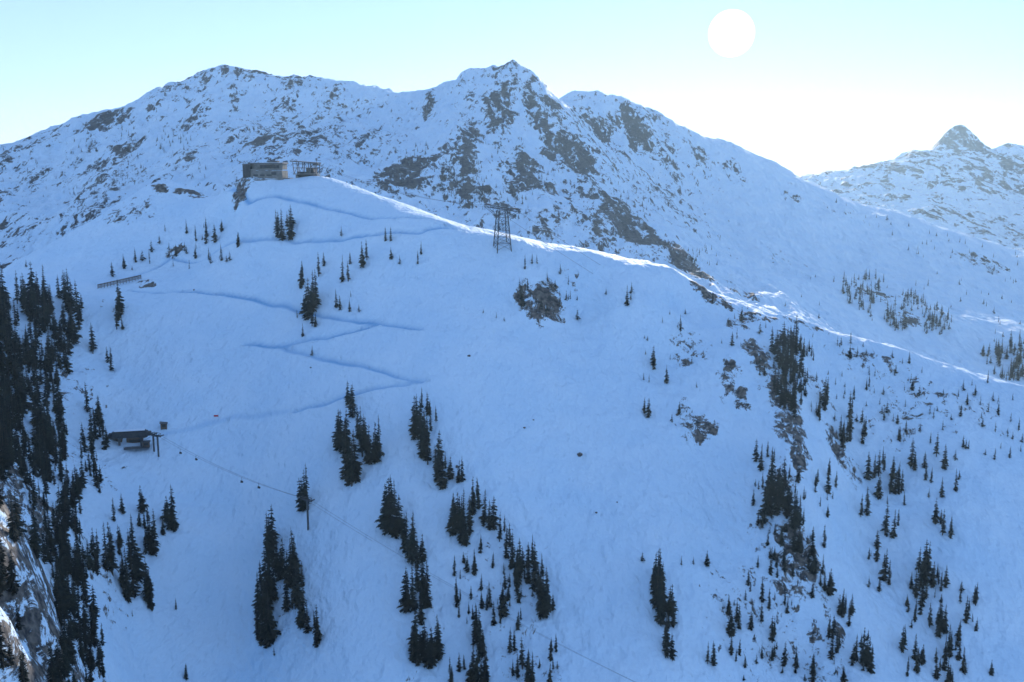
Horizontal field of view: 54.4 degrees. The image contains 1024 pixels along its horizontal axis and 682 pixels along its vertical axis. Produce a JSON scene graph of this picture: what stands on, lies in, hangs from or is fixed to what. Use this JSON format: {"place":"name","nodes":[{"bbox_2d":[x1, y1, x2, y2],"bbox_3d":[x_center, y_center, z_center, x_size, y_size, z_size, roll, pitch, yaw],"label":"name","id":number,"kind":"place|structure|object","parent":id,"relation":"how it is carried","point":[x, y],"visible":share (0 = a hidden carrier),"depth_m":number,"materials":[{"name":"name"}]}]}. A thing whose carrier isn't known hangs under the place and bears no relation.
{"place":"outdoors","nodes":[
{"label":"outdoors","id":0,"kind":"place"},
{"bbox_2d":[300,496,314,529],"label":"chairlift tower","id":1,"kind":"structure","parent":0,"point":[307,501],"depth_m":519.66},
{"bbox_2d":[134,437,634,681],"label":"chairlift cables","id":2,"kind":"object","parent":1,"relation":"attached to","point":[380,543],"visible":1,"depth_m":504.76,"materials":[{"name":"metal"}]},
{"bbox_2d":[484,203,519,252],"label":"aerial tram tower","id":3,"kind":"structure","parent":0,"point":[498,217],"depth_m":691.17,"materials":[{"name":"metal"}]},
{"bbox_2d":[314,163,599,273],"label":"aerial tram cables","id":4,"kind":"object","parent":3,"relation":"attached to","point":[466,204],"visible":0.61,"depth_m":710.51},
{"bbox_2d":[0,176,1023,681],"bbox_3d":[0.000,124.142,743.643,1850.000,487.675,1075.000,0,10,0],"label":"ski slope terrain","id":5,"kind":"structure","parent":0,"point":[196,344],"depth_m":571.27,"materials":[{"name":"snow"}]},
{"bbox_2d":[0,487,67,681],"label":"spruce forest","id":6,"kind":"object","parent":5,"relation":"on","point":[56,670],"visible":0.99,"depth_m":292.20,"materials":[{"name":"green plant"}]},
{"bbox_2d":[0,261,106,681],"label":"spruce forest","id":7,"kind":"object","parent":5,"relation":"on","point":[63,596],"visible":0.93,"depth_m":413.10,"materials":[{"name":"green plant"}]},
{"bbox_2d":[46,278,124,576],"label":"spruce forest","id":8,"kind":"object","parent":5,"relation":"on","point":[75,493],"visible":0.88,"depth_m":516.24,"materials":[{"name":"green plant"}]},
{"bbox_2d":[106,522,119,576],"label":"spruce tree","id":9,"kind":"object","parent":5,"relation":"on","point":[112,558],"visible":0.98,"depth_m":454.87,"materials":[{"name":"green plant"}]},
{"bbox_2d":[97,275,140,287],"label":"snow fence","id":10,"kind":"object","parent":5,"relation":"on","point":[120,281],"visible":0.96,"depth_m":740.81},
{"bbox_2d":[108,428,150,449],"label":"chairlift terminal","id":11,"kind":"object","parent":5,"relation":"on","point":[129,435],"visible":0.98,"depth_m":576.96,"materials":[{"name":"metal"}]},
{"bbox_2d":[111,485,156,599],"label":"spruce forest","id":12,"kind":"object","parent":5,"relation":"on","point":[142,506],"visible":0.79,"depth_m":501.87,"materials":[{"name":"green plant"}]},
{"bbox_2d":[127,532,140,597],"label":"spruce tree","id":13,"kind":"object","parent":5,"relation":"on","point":[134,573],"visible":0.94,"depth_m":462.15,"materials":[{"name":"green plant"}]},
{"bbox_2d":[127,528,149,583],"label":"spruce tree","id":14,"kind":"object","parent":5,"relation":"on","point":[139,562],"visible":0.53,"depth_m":476.38,"materials":[{"name":"green plant"}]},
{"bbox_2d":[143,569,154,608],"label":"spruce tree","id":15,"kind":"object","parent":5,"relation":"on","point":[147,596],"visible":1,"depth_m":470.83,"materials":[{"name":"green plant"}]},
{"bbox_2d":[144,516,160,556],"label":"spruce tree","id":16,"kind":"object","parent":5,"relation":"on","point":[152,547],"visible":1,"depth_m":500.63,"materials":[{"name":"green plant"}]},
{"bbox_2d":[169,484,179,526],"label":"spruce tree","id":17,"kind":"object","parent":5,"relation":"on","point":[172,507],"visible":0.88,"depth_m":525.88,"materials":[{"name":"green plant"}]},
{"bbox_2d":[131,218,239,269],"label":"slope spruce trees","id":18,"kind":"object","parent":5,"relation":"on","point":[207,235],"visible":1,"depth_m":799.18,"materials":[{"name":"green plant"}]},
{"bbox_2d":[253,603,259,639],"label":"spruce tree","id":19,"kind":"object","parent":5,"relation":"on","point":[256,613],"visible":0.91,"depth_m":479.71,"materials":[{"name":"green plant"}]},
{"bbox_2d":[258,580,265,622],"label":"spruce tree","id":20,"kind":"object","parent":5,"relation":"on","point":[262,607],"visible":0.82,"depth_m":482.59,"materials":[{"name":"green plant"}]},
{"bbox_2d":[259,551,266,584],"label":"spruce tree","id":21,"kind":"object","parent":5,"relation":"on","point":[263,568],"visible":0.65,"depth_m":504.34,"materials":[{"name":"green plant"}]},
{"bbox_2d":[242,161,291,180],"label":"summit lodge","id":22,"kind":"structure","parent":5,"relation":"on","point":[249,169],"depth_m":827.22,"materials":[{"name":"concrete"}]},
{"bbox_2d":[253,165,277,175],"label":"windows","id":23,"kind":"structure","parent":22,"relation":"in","point":[261,166],"depth_m":827.55,"materials":[{"name":"black glass"}]},
{"bbox_2d":[263,513,271,560],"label":"spruce tree","id":24,"kind":"object","parent":5,"relation":"on","point":[266,545],"visible":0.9,"depth_m":517.60,"materials":[{"name":"green plant"}]},
{"bbox_2d":[261,553,277,604],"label":"spruce tree","id":25,"kind":"object","parent":5,"relation":"on","point":[268,582],"visible":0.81,"depth_m":491.95,"materials":[{"name":"green plant"}]},
{"bbox_2d":[261,599,281,646],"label":"spruce tree","id":26,"kind":"object","parent":5,"relation":"on","point":[270,625],"visible":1,"depth_m":472.45,"materials":[{"name":"green plant"}]},
{"bbox_2d":[273,540,286,577],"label":"spruce tree","id":27,"kind":"object","parent":5,"relation":"on","point":[281,558],"visible":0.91,"depth_m":501.49,"materials":[{"name":"green plant"}]},
{"bbox_2d":[281,578,291,611],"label":"spruce tree","id":28,"kind":"object","parent":5,"relation":"on","point":[286,602],"visible":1,"depth_m":482.58,"materials":[{"name":"green plant"}]},
{"bbox_2d":[284,546,297,588],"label":"spruce tree","id":29,"kind":"object","parent":5,"relation":"on","point":[290,572],"visible":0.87,"depth_m":492.93,"materials":[{"name":"green plant"}]},
{"bbox_2d":[289,536,300,569],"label":"spruce tree","id":30,"kind":"object","parent":5,"relation":"on","point":[294,554],"visible":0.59,"depth_m":497.99,"materials":[{"name":"green plant"}]},
{"bbox_2d":[290,563,305,609],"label":"spruce tree","id":31,"kind":"object","parent":5,"relation":"on","point":[296,593],"visible":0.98,"depth_m":479.79,"materials":[{"name":"green plant"}]},
{"bbox_2d":[295,577,309,625],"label":"spruce tree","id":32,"kind":"object","parent":5,"relation":"on","point":[303,611],"visible":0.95,"depth_m":471.17,"materials":[{"name":"green plant"}]},
{"bbox_2d":[299,286,310,320],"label":"spruce tree","id":33,"kind":"object","parent":5,"relation":"on","point":[307,315],"visible":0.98,"depth_m":674.49,"materials":[{"name":"green plant"}]},
{"bbox_2d":[290,160,320,177],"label":"aerial tram terminal","id":34,"kind":"object","parent":5,"relation":"on","point":[310,171],"visible":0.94,"depth_m":818.71,"materials":[{"name":"metal"}]},
{"bbox_2d":[303,462,310,508],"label":"spruce tree","id":35,"kind":"object","parent":5,"relation":"on","point":[305,485],"visible":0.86,"depth_m":531.23,"materials":[{"name":"green plant"}]},
{"bbox_2d":[303,602,312,633],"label":"spruce tree","id":36,"kind":"object","parent":5,"relation":"on","point":[307,628],"visible":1,"depth_m":466.34,"materials":[{"name":"green plant"}]},
{"bbox_2d":[309,274,320,312],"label":"spruce tree","id":37,"kind":"object","parent":5,"relation":"on","point":[314,301],"visible":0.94,"depth_m":680.88,"materials":[{"name":"green plant"}]},
{"bbox_2d":[331,411,343,451],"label":"spruce tree","id":38,"kind":"object","parent":5,"relation":"on","point":[337,443],"visible":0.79,"depth_m":558.16,"materials":[{"name":"green plant"}]},
{"bbox_2d":[339,421,349,479],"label":"spruce tree","id":39,"kind":"object","parent":5,"relation":"on","point":[343,472],"visible":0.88,"depth_m":537.34,"materials":[{"name":"green plant"}]},
{"bbox_2d":[345,385,355,417],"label":"spruce tree","id":40,"kind":"object","parent":5,"relation":"on","point":[352,412],"visible":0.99,"depth_m":579.72,"materials":[{"name":"green plant"}]},
{"bbox_2d":[346,429,361,483],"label":"spruce tree","id":41,"kind":"object","parent":5,"relation":"on","point":[357,465],"visible":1,"depth_m":533.52,"materials":[{"name":"green plant"}]},
{"bbox_2d":[357,407,364,456],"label":"spruce tree","id":42,"kind":"object","parent":5,"relation":"on","point":[360,439],"visible":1,"depth_m":549.13,"materials":[{"name":"green plant"}]},
{"bbox_2d":[364,424,372,464],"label":"spruce tree","id":43,"kind":"object","parent":5,"relation":"on","point":[368,457],"visible":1,"depth_m":543.36,"materials":[{"name":"green plant"}]},
{"bbox_2d":[371,423,384,463],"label":"spruce tree","id":44,"kind":"object","parent":5,"relation":"on","point":[376,445],"visible":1,"depth_m":542.87,"materials":[{"name":"green plant"}]},
{"bbox_2d":[374,477,400,535],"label":"spruce tree","id":45,"kind":"object","parent":5,"relation":"on","point":[386,526],"visible":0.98,"depth_m":499.82,"materials":[{"name":"green plant"}]},
{"bbox_2d":[395,495,404,533],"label":"spruce tree","id":46,"kind":"object","parent":5,"relation":"on","point":[399,519],"visible":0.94,"depth_m":500.98,"materials":[{"name":"green plant"}]},
{"bbox_2d":[399,512,409,553],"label":"spruce tree","id":47,"kind":"object","parent":5,"relation":"on","point":[405,530],"visible":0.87,"depth_m":491.46,"materials":[{"name":"green plant"}]},
{"bbox_2d":[403,515,420,563],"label":"spruce tree","id":48,"kind":"object","parent":5,"relation":"on","point":[412,542],"visible":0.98,"depth_m":485.78,"materials":[{"name":"green plant"}]},
{"bbox_2d":[408,626,416,663],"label":"spruce tree","id":49,"kind":"object","parent":5,"relation":"on","point":[412,657],"visible":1,"depth_m":444.63,"materials":[{"name":"green plant"}]},
{"bbox_2d":[407,564,418,612],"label":"spruce tree","id":50,"kind":"object","parent":5,"relation":"on","point":[413,596],"visible":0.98,"depth_m":464.59,"materials":[{"name":"green plant"}]},
{"bbox_2d":[407,608,419,653],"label":"spruce tree","id":51,"kind":"object","parent":5,"relation":"on","point":[415,632],"visible":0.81,"depth_m":447.36,"materials":[{"name":"green plant"}]},
{"bbox_2d":[408,396,422,436],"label":"spruce tree","id":52,"kind":"object","parent":5,"relation":"on","point":[417,417],"visible":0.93,"depth_m":556.79,"materials":[{"name":"green plant"}]},
{"bbox_2d":[414,620,426,660],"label":"spruce tree","id":53,"kind":"object","parent":5,"relation":"on","point":[422,640],"visible":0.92,"depth_m":446.26,"materials":[{"name":"green plant"}]},
{"bbox_2d":[416,411,428,458],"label":"spruce tree","id":54,"kind":"object","parent":5,"relation":"on","point":[421,445],"visible":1,"depth_m":542.46,"materials":[{"name":"green plant"}]},
{"bbox_2d":[423,562,432,607],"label":"spruce tree","id":55,"kind":"object","parent":5,"relation":"on","point":[428,585],"visible":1,"depth_m":467.38,"materials":[{"name":"green plant"}]},
{"bbox_2d":[425,426,431,464],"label":"spruce tree","id":56,"kind":"object","parent":5,"relation":"on","point":[428,452],"visible":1,"depth_m":539.41,"materials":[{"name":"green plant"}]},
{"bbox_2d":[422,627,438,669],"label":"spruce tree","id":57,"kind":"object","parent":5,"relation":"on","point":[429,649],"visible":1,"depth_m":444.38,"materials":[{"name":"green plant"}]},
{"bbox_2d":[432,449,439,481],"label":"spruce tree","id":58,"kind":"object","parent":5,"relation":"on","point":[435,461],"visible":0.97,"depth_m":529.92,"materials":[{"name":"green plant"}]},
{"bbox_2d":[432,431,445,462],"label":"spruce tree","id":59,"kind":"object","parent":5,"relation":"on","point":[441,452],"visible":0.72,"depth_m":540.63,"materials":[{"name":"green plant"}]},
{"bbox_2d":[433,621,445,660],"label":"spruce tree","id":60,"kind":"object","parent":5,"relation":"on","point":[438,644],"visible":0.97,"depth_m":448.42,"materials":[{"name":"green plant"}]},
{"bbox_2d":[434,455,447,489],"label":"spruce tree","id":61,"kind":"object","parent":5,"relation":"on","point":[442,479],"visible":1,"depth_m":525.97,"materials":[{"name":"green plant"}]},
{"bbox_2d":[447,494,459,533],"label":"spruce tree","id":62,"kind":"object","parent":5,"relation":"on","point":[456,509],"visible":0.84,"depth_m":504.45,"materials":[{"name":"green plant"}]},
{"bbox_2d":[455,498,468,540],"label":"spruce tree","id":63,"kind":"object","parent":5,"relation":"on","point":[460,522],"visible":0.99,"depth_m":500.13,"materials":[{"name":"green plant"}]},
{"bbox_2d":[459,510,469,546],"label":"spruce tree","id":64,"kind":"object","parent":5,"relation":"on","point":[466,535],"visible":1,"depth_m":498.91,"materials":[{"name":"green plant"}]},
{"bbox_2d":[465,645,478,681],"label":"spruce tree","id":65,"kind":"object","parent":5,"relation":"on","point":[472,665],"visible":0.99,"depth_m":441.39,"materials":[{"name":"green plant"}]},
{"bbox_2d":[471,607,478,643],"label":"spruce tree","id":66,"kind":"object","parent":5,"relation":"on","point":[475,636],"visible":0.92,"depth_m":456.87,"materials":[{"name":"green plant"}]},
{"bbox_2d":[478,491,487,521],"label":"spruce tree","id":67,"kind":"object","parent":5,"relation":"on","point":[484,508],"visible":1,"depth_m":511.28,"materials":[{"name":"green plant"}]},
{"bbox_2d":[487,497,499,529],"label":"spruce tree","id":68,"kind":"object","parent":5,"relation":"on","point":[494,519],"visible":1,"depth_m":508.75,"materials":[{"name":"green plant"}]},
{"bbox_2d":[452,549,557,681],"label":"slope spruce trees","id":69,"kind":"object","parent":5,"relation":"on","point":[502,607],"visible":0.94,"depth_m":474.40,"materials":[{"name":"green plant"}]},
{"bbox_2d":[503,529,509,558],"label":"spruce tree","id":70,"kind":"object","parent":5,"relation":"on","point":[506,555],"visible":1,"depth_m":496.00,"materials":[{"name":"green plant"}]},
{"bbox_2d":[25,206,993,681],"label":"distant spruce stand","id":71,"kind":"object","parent":5,"relation":"on","point":[405,594],"visible":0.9,"depth_m":502.35,"materials":[{"name":"green plant"}]},
{"bbox_2d":[509,532,515,568],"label":"spruce tree","id":72,"kind":"object","parent":5,"relation":"on","point":[513,554],"visible":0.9,"depth_m":492.14,"materials":[{"name":"green plant"}]},
{"bbox_2d":[512,540,525,578],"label":"spruce tree","id":73,"kind":"object","parent":5,"relation":"on","point":[521,567],"visible":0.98,"depth_m":488.05,"materials":[{"name":"green plant"}]},
{"bbox_2d":[517,637,526,669],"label":"spruce tree","id":74,"kind":"object","parent":5,"relation":"on","point":[522,658],"visible":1,"depth_m":446.86,"materials":[{"name":"green plant"}]},
{"bbox_2d":[535,574,552,620],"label":"spruce tree","id":75,"kind":"object","parent":5,"relation":"on","point":[541,608],"visible":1,"depth_m":468.80,"materials":[{"name":"green plant"}]},
{"bbox_2d":[519,280,580,319],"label":"slope spruce trees","id":76,"kind":"object","parent":5,"relation":"on","point":[577,316],"visible":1,"depth_m":667.06,"materials":[{"name":"green plant"}]},
{"bbox_2d":[650,558,659,608],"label":"spruce tree","id":77,"kind":"object","parent":5,"relation":"on","point":[654,599],"visible":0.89,"depth_m":469.97,"materials":[{"name":"green plant"}]},
{"bbox_2d":[653,576,666,625],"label":"spruce tree","id":78,"kind":"object","parent":5,"relation":"on","point":[660,611],"visible":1,"depth_m":462.53,"materials":[{"name":"green plant"}]},
{"bbox_2d":[661,620,671,657],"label":"spruce tree","id":79,"kind":"object","parent":5,"relation":"on","point":[666,644],"visible":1,"depth_m":448.96,"materials":[{"name":"green plant"}]},
{"bbox_2d":[667,584,677,616],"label":"spruce tree","id":80,"kind":"object","parent":5,"relation":"on","point":[670,603],"visible":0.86,"depth_m":467.65,"materials":[{"name":"green plant"}]},
{"bbox_2d":[756,485,768,523],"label":"spruce tree","id":81,"kind":"object","parent":5,"relation":"on","point":[764,511],"visible":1,"depth_m":520.82,"materials":[{"name":"green plant"}]},
{"bbox_2d":[770,469,782,515],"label":"spruce tree","id":82,"kind":"object","parent":5,"relation":"on","point":[779,502],"visible":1,"depth_m":520.44,"materials":[{"name":"green plant"}]},
{"bbox_2d":[781,476,793,516],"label":"spruce tree","id":83,"kind":"object","parent":5,"relation":"on","point":[788,497],"visible":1,"depth_m":519.51,"materials":[{"name":"green plant"}]},
{"bbox_2d":[788,489,799,530],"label":"spruce tree","id":84,"kind":"object","parent":5,"relation":"on","point":[793,522],"visible":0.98,"depth_m":513.19,"materials":[{"name":"green plant"}]},
{"bbox_2d":[751,450,837,577],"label":"ridge spruce trees","id":85,"kind":"object","parent":5,"relation":"on","point":[781,539],"visible":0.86,"depth_m":520.12,"materials":[{"name":"green plant"}]},
{"bbox_2d":[769,316,853,448],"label":"ridge spruce trees","id":86,"kind":"object","parent":5,"relation":"on","point":[787,363],"visible":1,"depth_m":618.72,"materials":[{"name":"green plant"}]},
{"bbox_2d":[725,526,961,681],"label":"ridge spruce trees","id":87,"kind":"object","parent":5,"relation":"on","point":[730,629],"visible":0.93,"depth_m":490.71,"materials":[{"name":"green plant"}]},
{"bbox_2d":[859,630,867,665],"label":"spruce tree","id":88,"kind":"object","parent":5,"relation":"on","point":[863,652],"visible":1,"depth_m":469.97,"materials":[{"name":"green plant"}]},
{"bbox_2d":[712,292,1023,459],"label":"ridge spruce trees","id":89,"kind":"object","parent":5,"relation":"on","point":[741,319],"visible":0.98,"depth_m":637.80,"materials":[{"name":"green plant"}]},
{"bbox_2d":[878,549,888,580],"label":"spruce tree","id":90,"kind":"object","parent":5,"relation":"on","point":[883,571],"visible":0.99,"depth_m":533.94,"materials":[{"name":"green plant"}]},
{"bbox_2d":[880,503,889,534],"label":"spruce tree","id":91,"kind":"object","parent":5,"relation":"on","point":[885,523],"visible":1,"depth_m":562.61,"materials":[{"name":"green plant"}]},
{"bbox_2d":[859,410,978,631],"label":"ridge spruce trees","id":92,"kind":"object","parent":5,"relation":"on","point":[895,489],"visible":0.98,"depth_m":591.05,"materials":[{"name":"green plant"}]},
{"bbox_2d":[919,540,932,580],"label":"spruce tree","id":93,"kind":"object","parent":5,"relation":"on","point":[924,553],"visible":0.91,"depth_m":532.60,"materials":[{"name":"green plant"}]},
{"bbox_2d":[934,599,943,638],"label":"spruce tree","id":94,"kind":"object","parent":5,"relation":"on","point":[939,630],"visible":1,"depth_m":505.40,"materials":[{"name":"green plant"}]},
{"bbox_2d":[0,59,1023,385],"bbox_3d":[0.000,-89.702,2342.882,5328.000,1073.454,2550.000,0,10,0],"label":"mountain range","id":95,"kind":"structure","parent":0,"point":[774,237],"depth_m":1829.77,"materials":[{"name":"snow"}]},
{"bbox_2d":[2,126,257,205],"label":"mountainside spruce trees","id":96,"kind":"object","parent":95,"relation":"on","point":[127,150],"visible":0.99,"depth_m":1746.12,"materials":[{"name":"green plant"}]},
{"bbox_2d":[381,142,548,218],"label":"mountainside spruce trees","id":97,"kind":"object","parent":95,"relation":"on","point":[463,178],"visible":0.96,"depth_m":1531.64,"materials":[{"name":"green plant"}]},
{"bbox_2d":[610,180,717,265],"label":"mountainside spruce trees","id":98,"kind":"object","parent":95,"relation":"on","point":[646,225],"visible":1,"depth_m":1622.80,"materials":[{"name":"green plant"}]},
{"bbox_2d":[840,268,951,333],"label":"valley spruce trees","id":99,"kind":"object","parent":95,"relation":"on","point":[904,323],"visible":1,"depth_m":1650.73,"materials":[{"name":"green plant"}]},
{"bbox_2d":[785,265,1020,339],"bbox_3d":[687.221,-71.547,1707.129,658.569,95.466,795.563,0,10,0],"label":"valley spruce trees","id":100,"kind":"object","parent":95,"relation":"on","point":[935,305],"visible":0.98,"depth_m":1658.68,"materials":[{"name":"green plant"}]},
{"bbox_2d":[836,199,1017,282],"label":"valley spruce trees","id":101,"kind":"object","parent":95,"relation":"on","point":[949,239],"visible":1,"depth_m":2205.52,"materials":[{"name":"green plant"}]},
{"bbox_2d":[980,330,1023,380],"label":"valley spruce trees","id":102,"kind":"object","parent":95,"relation":"on","point":[1018,362],"visible":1,"depth_m":1479.65,"materials":[{"name":"green plant"}]},
{"bbox_2d":[0,0,1023,169],"label":"sky","id":103,"kind":"structure","parent":0,"point":[819,84],"materials":[{"name":"blue"}]},
{"bbox_2d":[708,9,754,56],"bbox_3d":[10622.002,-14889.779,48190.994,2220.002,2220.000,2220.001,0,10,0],"label":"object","id":104,"kind":"object","parent":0,"point":[731,32],"visible":1,"depth_m":47423.38,"materials":[{"name":"white"}]},
{"bbox_2d":[789,169,847,176],"bbox_3d":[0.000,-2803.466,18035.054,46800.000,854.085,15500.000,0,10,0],"label":"horizon hills","id":105,"kind":"structure","parent":0,"point":[798,172],"depth_m":19617.83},
{"bbox_2d":[799,125,1023,251],"bbox_3d":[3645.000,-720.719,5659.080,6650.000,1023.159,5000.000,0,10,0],"label":"distant mountain peaks","id":106,"kind":"object","parent":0,"point":[962,179],"visible":0.28,"depth_m":5050.98,"materials":[{"name":"snow"}]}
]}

